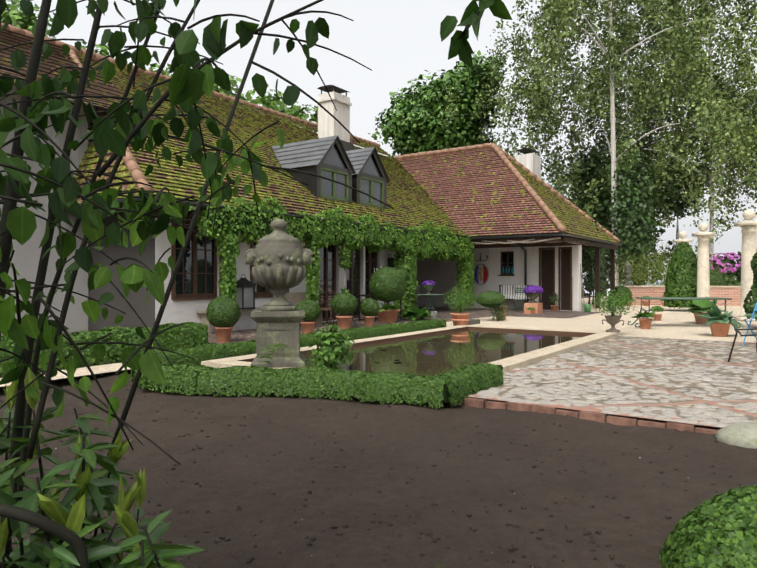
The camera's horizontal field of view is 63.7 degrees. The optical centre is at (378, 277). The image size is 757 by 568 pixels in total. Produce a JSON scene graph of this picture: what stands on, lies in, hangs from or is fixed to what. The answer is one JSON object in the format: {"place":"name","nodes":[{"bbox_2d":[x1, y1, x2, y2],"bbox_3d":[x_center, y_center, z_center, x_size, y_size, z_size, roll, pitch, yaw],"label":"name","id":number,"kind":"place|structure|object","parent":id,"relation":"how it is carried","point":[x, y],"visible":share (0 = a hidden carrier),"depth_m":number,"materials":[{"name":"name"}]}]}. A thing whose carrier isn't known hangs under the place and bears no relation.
{"place":"outdoors","nodes":[
{"label":"outdoors","id":0,"kind":"place"},
{"bbox_2d":[37,363,130,376],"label":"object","id":1,"kind":"structure","parent":0,"point":[122,371],"depth_m":8.28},
{"bbox_2d":[0,0,393,567],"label":"tree","id":2,"kind":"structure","parent":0,"point":[188,86],"depth_m":1.47,"materials":[{"name":"plant"}]},
{"bbox_2d":[0,119,284,433],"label":"leaves","id":3,"kind":"object","parent":2,"relation":"on","point":[21,225],"visible":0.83,"depth_m":1.33,"materials":[{"name":"green plant"}]},
{"bbox_2d":[0,296,594,452],"bbox_3d":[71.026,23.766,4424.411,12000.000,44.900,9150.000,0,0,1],"label":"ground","id":4,"kind":"structure","parent":0,"point":[64,383],"depth_m":7.32,"materials":[{"name":"soil"}]},
{"bbox_2d":[257,112,649,303],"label":"tree trunks","id":5,"kind":"object","parent":4,"relation":"on","point":[604,286],"depth_m":43.47,"materials":[{"name":"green plant"}]},
{"bbox_2d":[1,0,317,211],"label":"hillside tree leaves","id":6,"kind":"object","parent":5,"relation":"attached to","point":[15,16],"depth_m":47.08,"materials":[{"name":"green plant"}]},
{"bbox_2d":[368,50,508,158],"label":"chestnut leaves","id":7,"kind":"object","parent":5,"relation":"on","point":[415,119],"visible":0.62,"depth_m":48.35,"materials":[{"name":"green plant"}]},
{"bbox_2d":[581,220,609,290],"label":"hornbeam stilt leaves","id":8,"kind":"object","parent":5,"relation":"attached to","point":[586,256],"visible":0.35,"depth_m":26.00,"materials":[{"name":"green plant"}]},
{"bbox_2d":[559,140,714,295],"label":"dark tree leaves","id":9,"kind":"object","parent":5,"relation":"attached to","point":[677,207],"visible":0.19,"depth_m":43.09,"materials":[{"name":"green plant"}]},
{"bbox_2d":[443,397,717,433],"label":"cobble edge bricks","id":10,"kind":"object","parent":4,"relation":"on","point":[514,406],"visible":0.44,"depth_m":5.49,"materials":[{"name":"brick"}]},
{"bbox_2d":[618,250,740,285],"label":"understory leaves","id":11,"kind":"object","parent":4,"relation":"on","point":[737,282],"visible":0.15,"depth_m":36.31,"materials":[{"name":"green plant"}]},
{"bbox_2d":[64,306,601,343],"bbox_3d":[0.303,1.207,17.271,7.800,0.001,15.700,0,0,35],"label":"pool coping","id":12,"kind":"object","parent":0,"point":[250,334],"depth_m":19.09,"materials":[{"name":"stone"}]},
{"bbox_2d":[0,85,87,334],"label":"wall","id":13,"kind":"structure","parent":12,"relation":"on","point":[25,259],"depth_m":12.94,"materials":[{"name":"grey paint"}]},
{"bbox_2d":[0,28,156,119],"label":"roof tiles","id":14,"kind":"object","parent":13,"relation":"on","point":[59,57],"visible":0.44,"depth_m":14.43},
{"bbox_2d":[88,212,154,330],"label":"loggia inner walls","id":15,"kind":"structure","parent":12,"relation":"on","point":[142,309],"depth_m":12.90,"materials":[{"name":"paint"}]},
{"bbox_2d":[196,307,261,334],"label":"bench wall","id":16,"kind":"structure","parent":12,"relation":"on","point":[204,320],"depth_m":13.06,"materials":[{"name":"stone"}]},
{"bbox_2d":[285,292,322,325],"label":"wall","id":17,"kind":"structure","parent":12,"relation":"on","point":[295,299],"depth_m":15.29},
{"bbox_2d":[315,290,337,326],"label":"terrace chairs","id":18,"kind":"object","parent":12,"relation":"on","point":[324,308],"visible":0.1,"depth_m":15.56,"materials":[{"name":"brown wood"}]},
{"bbox_2d":[195,196,474,317],"bbox_3d":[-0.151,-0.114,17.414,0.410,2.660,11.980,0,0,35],"label":"ivy","id":19,"kind":"object","parent":12,"relation":"on","point":[267,230],"visible":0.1,"depth_m":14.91,"materials":[{"name":"green"}]},
{"bbox_2d":[335,298,359,326],"bbox_3d":[-0.755,0.870,15.162,0.754,0.709,0.726,0,0,35],"label":"table","id":20,"kind":"object","parent":12,"relation":"on","point":[350,314],"visible":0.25,"depth_m":15.12,"materials":[{"name":"black"}]},
{"bbox_2d":[155,218,581,332],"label":"house walls","id":21,"kind":"structure","parent":12,"relation":"on","point":[441,275],"depth_m":22.22,"materials":[{"name":"paint"}]},
{"bbox_2d":[235,274,254,308],"bbox_3d":[-3.091,0.307,13.942,0.400,0.798,0.400,0,0,35],"label":"lantern","id":22,"kind":"object","parent":21,"relation":"attached to","point":[248,297],"depth_m":13.83,"materials":[{"name":"metal"}]},
{"bbox_2d":[74,52,463,234],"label":"mossy roof tiles","id":23,"kind":"object","parent":21,"relation":"on","point":[411,202],"visible":0.33,"depth_m":17.23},
{"bbox_2d":[1,22,619,242],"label":"roof ridge tiles","id":24,"kind":"object","parent":23,"relation":"on","point":[133,167],"visible":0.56,"depth_m":22.25,"materials":[{"name":"tile"}]},
{"bbox_2d":[316,91,540,178],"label":"chimneys","id":25,"kind":"object","parent":24,"relation":"attached to","point":[328,125],"visible":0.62,"depth_m":23.72,"materials":[{"name":"paint"}]},
{"bbox_2d":[317,85,539,155],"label":"chimney caps","id":26,"kind":"object","parent":25,"relation":"attached to","point":[347,146],"visible":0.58,"depth_m":24.03,"materials":[{"name":"metal"}]},
{"bbox_2d":[285,135,387,208],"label":"dormer cladding","id":27,"kind":"structure","parent":23,"relation":"on","point":[314,184],"depth_m":17.62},
{"bbox_2d":[272,135,389,181],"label":"dormer roof","id":28,"kind":"structure","parent":27,"relation":"on","point":[302,153],"depth_m":17.88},
{"bbox_2d":[321,167,383,206],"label":"dormer window frames","id":29,"kind":"structure","parent":27,"relation":"in","point":[347,183],"depth_m":17.99,"materials":[{"name":"wood"}]},
{"bbox_2d":[322,145,381,204],"bbox_3d":[-0.762,-3.044,18.280,0.001,1.560,3.130,0,0,35],"label":"dormer window","id":30,"kind":"structure","parent":29,"relation":"in","point":[333,158],"depth_m":17.86,"materials":[{"name":"glass"}]},
{"bbox_2d":[79,195,618,307],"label":"roof timber soffit","id":31,"kind":"structure","parent":21,"relation":"attached to","point":[596,245],"depth_m":22.82,"materials":[{"name":"wood"}]},
{"bbox_2d":[66,196,621,302],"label":"roof gutters","id":32,"kind":"object","parent":31,"relation":"attached to","point":[404,229],"visible":0.46,"depth_m":20.59,"materials":[{"name":"metal"}]},
{"bbox_2d":[155,210,579,320],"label":"window frames","id":33,"kind":"structure","parent":21,"relation":"in","point":[202,296],"depth_m":16.84,"materials":[{"name":"wood"}]},
{"bbox_2d":[176,228,512,317],"bbox_3d":[0.464,0.026,18.119,1.760,2.320,14.340,0,0,35],"label":"window glass","id":34,"kind":"object","parent":33,"relation":"in","point":[188,268],"depth_m":13.64,"materials":[{"name":"glass"}]},
{"bbox_2d":[388,254,393,266],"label":"lantern loggia wall","id":35,"kind":"structure","parent":21,"relation":"attached to","point":[390,261],"depth_m":19.07,"materials":[{"name":"black metal"}]},
{"bbox_2d":[474,265,478,283],"bbox_3d":[3.899,-0.144,24.291,0.201,0.736,0.001,0,0,35],"label":"blue sign","id":36,"kind":"object","parent":21,"relation":"attached to","point":[475,274],"visible":0.8,"depth_m":24.29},
{"bbox_2d":[474,264,488,284],"bbox_3d":[4.059,-0.144,24.168,0.677,0.857,0.044,0,0,35],"label":"sign frame","id":37,"kind":"object","parent":21,"relation":"attached to","point":[487,276],"visible":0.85,"depth_m":24.09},
{"bbox_2d":[479,265,487,283],"bbox_3d":[4.146,-0.144,24.120,0.399,0.780,0.001,0,0,35],"label":"sign","id":38,"kind":"object","parent":37,"relation":"in","point":[485,273],"depth_m":24.11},
{"bbox_2d":[477,268,484,280],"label":"sign letters","id":39,"kind":"object","parent":38,"relation":"on","point":[481,274],"visible":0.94,"depth_m":24.16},
{"bbox_2d":[397,147,600,242],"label":"red roof tiles","id":40,"kind":"object","parent":21,"relation":"on","point":[480,192],"visible":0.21,"depth_m":23.92,"materials":[{"name":"tile"}]},
{"bbox_2d":[503,266,512,273],"bbox_3d":[5.014,-0.314,23.618,0.434,0.280,0.074,0,0,35],"label":"window","id":41,"kind":"structure","parent":21,"relation":"attached to","point":[508,270],"depth_m":23.57,"materials":[{"name":"teal"}]},
{"bbox_2d":[541,249,569,309],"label":"wing doors","id":42,"kind":"structure","parent":21,"relation":"attached to","point":[547,270],"depth_m":22.65,"materials":[{"name":"brown wood"}]},
{"bbox_2d":[506,156,615,241],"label":"roof tiles","id":43,"kind":"object","parent":21,"relation":"on","point":[572,220],"visible":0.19,"depth_m":24.30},
{"bbox_2d":[354,294,404,321],"bbox_3d":[0.052,0.846,17.566,0.750,0.740,1.500,0,0,35],"label":"dark terrace table","id":44,"kind":"object","parent":12,"relation":"on","point":[367,295],"visible":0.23,"depth_m":17.17,"materials":[{"name":"black metal"}]},
{"bbox_2d":[369,266,406,301],"bbox_3d":[0.250,0.170,16.575,1.028,0.982,1.029,0,0,35],"label":"topiary ball","id":45,"kind":"object","parent":44,"relation":"on","point":[389,281],"depth_m":16.22,"materials":[{"name":"plant"}]},
{"bbox_2d":[396,267,408,281],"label":"topiary bush","id":46,"kind":"object","parent":45,"relation":"attached to","point":[404,272],"depth_m":16.67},
{"bbox_2d":[213,305,558,342],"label":"flower pots","id":47,"kind":"object","parent":12,"relation":"on","point":[223,334],"visible":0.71,"depth_m":14.68,"materials":[{"name":"ceramic"}]},
{"bbox_2d":[206,296,240,326],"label":"box ball leaves","id":48,"kind":"object","parent":47,"relation":"in","point":[231,310],"depth_m":11.26,"materials":[{"name":"plant"}]},
{"bbox_2d":[295,300,320,320],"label":"box ball leaves","id":49,"kind":"object","parent":47,"relation":"on","point":[311,313],"depth_m":13.01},
{"bbox_2d":[330,292,357,314],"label":"box ball leaves","id":50,"kind":"object","parent":47,"relation":"in","point":[346,304],"depth_m":14.19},
{"bbox_2d":[359,298,378,315],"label":"box ball leaves","id":51,"kind":"object","parent":47,"relation":"on","point":[369,303],"depth_m":15.13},
{"bbox_2d":[379,303,397,311],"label":"potted hosta leaves","id":52,"kind":"object","parent":47,"relation":"on","point":[388,307],"visible":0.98,"depth_m":16.14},
{"bbox_2d":[443,285,476,313],"bbox_3d":[2.010,0.535,14.886,0.836,0.724,0.824,0,0,35],"label":"shrub","id":53,"kind":"object","parent":47,"relation":"in","point":[457,299],"depth_m":14.81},
{"bbox_2d":[476,291,504,307],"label":"dome topiary","id":54,"kind":"object","parent":47,"relation":"on","point":[489,297],"depth_m":16.96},
{"bbox_2d":[547,293,561,305],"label":"shrub","id":55,"kind":"object","parent":47,"relation":"in","point":[553,300],"depth_m":22.09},
{"bbox_2d":[399,305,433,320],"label":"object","id":56,"kind":"object","parent":12,"relation":"on","point":[414,313],"visible":0.96,"depth_m":17.40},
{"bbox_2d":[413,294,443,317],"bbox_3d":[1.521,0.860,18.435,0.940,0.729,0.940,0,0,35],"label":"table","id":57,"kind":"object","parent":12,"relation":"on","point":[429,308],"visible":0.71,"depth_m":18.30,"materials":[{"name":"metal"}]},
{"bbox_2d":[425,287,432,293],"bbox_3d":[1.521,0.381,18.435,0.260,0.230,0.260,0,0,35],"label":"urn planter","id":58,"kind":"object","parent":57,"relation":"on","point":[429,289],"visible":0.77,"depth_m":18.37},
{"bbox_2d":[422,282,434,287],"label":"flower foliage","id":59,"kind":"object","parent":58,"relation":"on","point":[431,286],"visible":0.69,"depth_m":18.32,"materials":[{"name":"green plant"}]},
{"bbox_2d":[422,280,435,285],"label":"purple flowers","id":60,"kind":"object","parent":59,"relation":"on","point":[426,282],"visible":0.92,"depth_m":18.31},
{"bbox_2d":[430,311,436,317],"bbox_3d":[1.668,1.111,18.455,0.200,0.210,0.210,0,0,35],"label":"flower pot","id":61,"kind":"object","parent":12,"relation":"on","point":[432,313],"visible":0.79,"depth_m":18.38,"materials":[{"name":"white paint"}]},
{"bbox_2d":[344,237,586,310],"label":"wooden beams","id":62,"kind":"structure","parent":12,"relation":"on","point":[515,242],"depth_m":21.11,"materials":[{"name":"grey wood"}]},
{"bbox_2d":[512,287,526,311],"bbox_3d":[4.991,0.777,21.508,0.424,0.893,0.460,0,0,35],"label":"chair","id":63,"kind":"object","parent":12,"relation":"on","point":[514,299],"visible":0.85,"depth_m":21.59,"materials":[{"name":"metal"}]},
{"bbox_2d":[524,310,534,313],"bbox_3d":[5.136,1.146,20.618,0.250,0.140,0.500,0,0,35],"label":"terracotta planter","id":64,"kind":"object","parent":12,"relation":"on","point":[529,311],"visible":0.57,"depth_m":20.43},
{"bbox_2d":[524,303,542,313],"bbox_3d":[5.329,1.036,20.959,0.480,0.360,0.480,0,0,35],"label":"terracotta plinth","id":65,"kind":"object","parent":12,"relation":"on","point":[538,307],"visible":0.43,"depth_m":20.77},
{"bbox_2d":[527,294,538,302],"bbox_3d":[5.329,0.701,20.959,0.410,0.310,0.420,0,0,35],"label":"urn planter","id":66,"kind":"object","parent":65,"relation":"on","point":[533,297],"visible":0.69,"depth_m":20.85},
{"bbox_2d":[523,285,543,294],"bbox_3d":[5.327,0.416,20.961,0.691,0.342,0.694,0,0,35],"label":"petunia","id":67,"kind":"object","parent":66,"relation":"in","point":[534,289],"depth_m":20.73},
{"bbox_2d":[572,263,584,311],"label":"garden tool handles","id":68,"kind":"object","parent":12,"relation":"on","point":[581,290],"visible":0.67,"depth_m":21.90,"materials":[{"name":"wood"}]},
{"bbox_2d":[584,304,590,311],"bbox_3d":[7.355,1.061,21.500,0.209,0.310,0.495,0,0,35],"label":"watering can","id":69,"kind":"object","parent":12,"relation":"on","point":[587,307],"visible":0.98,"depth_m":21.46,"materials":[{"name":"green"}]},
{"bbox_2d":[0,374,756,567],"bbox_3d":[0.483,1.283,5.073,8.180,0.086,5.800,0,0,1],"label":"soil","id":70,"kind":"structure","parent":0,"point":[398,446],"depth_m":3.90,"materials":[{"name":"soil"}]},
{"bbox_2d":[0,367,203,567],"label":"shrub","id":71,"kind":"object","parent":70,"relation":"on","point":[89,491],"depth_m":1.44,"materials":[{"name":"plant"}]},
{"bbox_2d":[0,322,208,377],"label":"hedge","id":72,"kind":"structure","parent":70,"relation":"on","point":[173,337],"depth_m":8.78,"materials":[{"name":"plant"}]},
{"bbox_2d":[139,319,445,364],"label":"pool hedge","id":73,"kind":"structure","parent":70,"relation":"on","point":[211,351],"depth_m":9.43,"materials":[{"name":"plant"}]},
{"bbox_2d":[130,352,503,408],"bbox_3d":[-1.059,1.116,7.013,4.834,0.327,1.437,0,0,16],"label":"hedge","id":74,"kind":"object","parent":70,"relation":"on","point":[381,386],"depth_m":6.46,"materials":[{"name":"plant"}]},
{"bbox_2d":[307,324,354,369],"bbox_3d":[-0.611,0.919,7.948,0.631,0.640,0.582,0,0,35],"label":"shrub","id":75,"kind":"object","parent":70,"relation":"on","point":[334,352],"depth_m":7.84,"materials":[{"name":"plant"}]},
{"bbox_2d":[659,485,756,567],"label":"boxwood","id":76,"kind":"object","parent":70,"relation":"on","point":[728,514],"depth_m":2.52,"materials":[{"name":"plant"}]},
{"bbox_2d":[714,422,756,448],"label":"boulder","id":77,"kind":"object","parent":70,"relation":"on","point":[744,435],"visible":0.62,"depth_m":4.60,"materials":[{"name":"stone"}]},
{"bbox_2d":[0,296,756,386],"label":"gravel terrace","id":78,"kind":"structure","parent":0,"point":[677,324],"depth_m":15.54,"materials":[{"name":"gravel"}]},
{"bbox_2d":[201,325,617,402],"bbox_3d":[1.293,1.331,10.572,3.640,0.370,7.860,0,0,35],"label":"pool coping","id":79,"kind":"object","parent":78,"relation":"on","point":[517,361],"visible":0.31,"depth_m":9.76,"materials":[{"name":"stone"}]},
{"bbox_2d":[251,309,304,367],"bbox_3d":[-1.329,0.816,8.130,0.680,0.760,0.680,0,0,-7],"label":"urn pedestal","id":80,"kind":"object","parent":79,"relation":"on","point":[274,328],"visible":0.94,"depth_m":7.85,"materials":[{"name":"stone"}]},
{"bbox_2d":[245,342,288,363],"bbox_3d":[-1.382,0.961,7.810,0.464,0.260,0.658,0,0,-32],"label":"shrub","id":81,"kind":"object","parent":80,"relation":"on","point":[273,346],"visible":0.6,"depth_m":7.70,"materials":[{"name":"green plant"}]},
{"bbox_2d":[245,219,312,311],"bbox_3d":[-1.329,-0.179,8.130,0.721,1.230,0.728,0,0,41],"label":"garden urn","id":82,"kind":"object","parent":80,"relation":"on","point":[278,257],"visible":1,"depth_m":7.92,"materials":[{"name":"stone"}]},
{"bbox_2d":[237,327,595,367],"bbox_3d":[1.293,1.282,10.572,2.980,0.268,7.200,0,0,35],"label":"steel pool lip","id":83,"kind":"object","parent":79,"relation":"attached to","point":[435,332],"visible":0.17,"depth_m":12.90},
{"bbox_2d":[302,329,587,375],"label":"pool water","id":84,"kind":"structure","parent":79,"relation":"in","point":[434,354],"depth_m":10.09,"materials":[{"name":"green liquid"}]},
{"bbox_2d":[602,315,623,331],"bbox_3d":[4.988,0.976,12.967,0.370,0.340,0.380,0,0,-17],"label":"iron urn","id":85,"kind":"object","parent":79,"relation":"on","point":[612,321],"visible":0.98,"depth_m":12.88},
{"bbox_2d":[591,288,635,316],"bbox_3d":[5.003,0.533,12.954,0.916,0.649,0.909,0,0,35],"label":"plant","id":86,"kind":"object","parent":85,"relation":"on","point":[619,305],"depth_m":12.88,"materials":[{"name":"plant"}]},
{"bbox_2d":[467,319,479,324],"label":"stone block","id":87,"kind":"structure","parent":78,"relation":"on","point":[473,321],"depth_m":15.88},
{"bbox_2d":[487,302,508,320],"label":"shrub under dome","id":88,"kind":"object","parent":78,"relation":"on","point":[497,310],"depth_m":17.10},
{"bbox_2d":[440,0,756,285],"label":"birch","id":89,"kind":"object","parent":78,"relation":"on","point":[688,66],"depth_m":39.91,"materials":[{"name":"plant"}]},
{"bbox_2d":[609,145,656,283],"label":"ivy leaves","id":90,"kind":"object","parent":89,"relation":"on","point":[631,197],"visible":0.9,"depth_m":35.80,"materials":[{"name":"green plant"}]},
{"bbox_2d":[465,336,756,427],"bbox_3d":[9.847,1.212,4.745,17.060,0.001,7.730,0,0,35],"label":"cobble paving","id":91,"kind":"structure","parent":78,"relation":"on","point":[689,352],"depth_m":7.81,"materials":[{"name":"stone"}]},
{"bbox_2d":[728,327,756,361],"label":"chair","id":92,"kind":"object","parent":91,"relation":"on","point":[737,331],"visible":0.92,"depth_m":8.22,"materials":[{"name":"black"}]},
{"bbox_2d":[742,302,756,344],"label":"folding chair","id":93,"kind":"object","parent":91,"relation":"on","point":[749,324],"visible":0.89,"depth_m":11.04,"materials":[{"name":"paint"}]},
{"bbox_2d":[609,285,631,303],"bbox_3d":[10.648,0.759,26.817,1.014,0.904,1.004,0,0,1],"label":"box ball","id":94,"kind":"object","parent":78,"relation":"on","point":[625,289],"visible":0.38,"depth_m":26.46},
{"bbox_2d":[608,237,727,285],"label":"bamboo mass leaves","id":95,"kind":"object","parent":78,"relation":"on","point":[653,272],"visible":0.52,"depth_m":29.95,"materials":[{"name":"green plant"}]},
{"bbox_2d":[608,301,731,336],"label":"flower pots","id":96,"kind":"object","parent":78,"relation":"on","point":[718,329],"visible":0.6,"depth_m":14.37,"materials":[{"name":"ceramic"}]},
{"bbox_2d":[630,311,655,317],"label":"hosta leaves","id":97,"kind":"object","parent":96,"relation":"on","point":[644,314],"visible":1,"depth_m":14.43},
{"bbox_2d":[651,306,663,311],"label":"pot plant","id":98,"kind":"object","parent":96,"relation":"on","point":[656,308],"visible":0.88,"depth_m":17.18,"materials":[{"name":"green plant"}]},
{"bbox_2d":[681,296,721,313],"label":"hosta leaves","id":99,"kind":"object","parent":96,"relation":"on","point":[697,306],"visible":0.77,"depth_m":16.14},
{"bbox_2d":[694,303,744,328],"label":"blue hosta leaves","id":100,"kind":"object","parent":96,"relation":"on","point":[715,315],"visible":1,"depth_m":12.60,"materials":[{"name":"green plant"}]},
{"bbox_2d":[663,242,696,308],"bbox_3d":[11.211,-0.117,22.404,1.365,2.449,1.350,0,0,1],"label":"cone topiary","id":101,"kind":"object","parent":78,"relation":"on","point":[684,252],"depth_m":22.03,"materials":[{"name":"plant"}]},
{"bbox_2d":[627,297,739,327],"bbox_3d":[7.556,0.863,15.161,2.456,0.744,0.800,0,0,7],"label":"garden table","id":102,"kind":"object","parent":78,"relation":"on","point":[681,298],"visible":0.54,"depth_m":14.94,"materials":[{"name":"green metal"}]},
{"bbox_2d":[627,287,740,305],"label":"brick wall","id":103,"kind":"structure","parent":78,"relation":"on","point":[734,294],"depth_m":26.75,"materials":[{"name":"brick"}]},
{"bbox_2d":[626,286,740,287],"bbox_3d":[14.170,0.381,26.994,6.291,0.070,0.406,0,0,11],"label":"wall coping","id":104,"kind":"object","parent":103,"relation":"on","point":[710,286],"visible":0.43,"depth_m":26.68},
{"bbox_2d":[623,261,632,285],"bbox_3d":[11.276,-0.219,27.553,0.340,1.130,0.340,0,0,1],"label":"statue","id":105,"kind":"object","parent":104,"relation":"on","point":[627,269],"visible":1,"depth_m":27.45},
{"bbox_2d":[710,269,726,285],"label":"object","id":106,"kind":"structure","parent":78,"relation":"on","point":[720,281],"depth_m":28.41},
{"bbox_2d":[743,252,756,320],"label":"topiary bush","id":107,"kind":"object","parent":78,"relation":"on","point":[747,304],"depth_m":14.50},
{"bbox_2d":[6,0,756,280],"label":"sky","id":108,"kind":"structure","parent":0,"point":[399,40],"materials":[{"name":"white"}]},
{"bbox_2d":[416,285,419,306],"bbox_3d":[1.056,0.741,21.794,0.500,0.950,0.800,0,0,35],"label":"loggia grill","id":109,"kind":"object","parent":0,"point":[418,288],"visible":0.11,"depth_m":21.91,"materials":[{"name":"black metal"}]},
{"bbox_2d":[458,11,479,39],"bbox_3d":[0.343,-0.960,2.175,0.171,0.263,0.010,0,0,1],"label":"hanging twig","id":110,"kind":"object","parent":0,"point":[463,32],"visible":0.42,"depth_m":2.17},
{"bbox_2d":[440,0,511,66],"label":"leaves","id":111,"kind":"object","parent":110,"relation":"attached to","point":[461,48],"visible":1,"depth_m":2.18,"materials":[{"name":"plant"}]},
{"bbox_2d":[503,285,530,298],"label":"wing bench cushions","id":112,"kind":"object","parent":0,"point":[511,295],"visible":0.57,"depth_m":22.91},
{"bbox_2d":[500,285,525,298],"bbox_3d":[5.023,0.528,22.848,1.130,0.485,0.293,0,0,35],"label":"bench","id":113,"kind":"object","parent":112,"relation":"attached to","point":[512,291],"visible":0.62,"depth_m":22.99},
{"bbox_2d":[582,277,663,285],"bbox_3d":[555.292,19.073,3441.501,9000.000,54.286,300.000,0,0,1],"label":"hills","id":114,"kind":"structure","parent":0,"point":[632,282],"depth_m":3418.03,"materials":[{"name":"green"}]},
{"bbox_2d":[673,209,756,321],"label":"stone columns","id":115,"kind":"structure","parent":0,"point":[748,226],"depth_m":17.14,"materials":[{"name":"stone"}]},
{"bbox_2d":[709,252,740,285],"bbox_3d":[20.475,-0.371,36.021,4.037,2.288,3.319,0,0,1],"label":"flowering bush","id":116,"kind":"object","parent":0,"point":[737,265],"depth_m":35.08,"materials":[{"name":"plant"}]},
{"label":"dark plastic pots","id":117,"kind":"object","parent":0,"visible":0},
{"bbox_2d":[743,304,756,320],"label":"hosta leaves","id":118,"kind":"object","parent":117,"relation":"on","point":[751,313],"visible":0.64,"depth_m":13.14,"materials":[{"name":"green plant"}]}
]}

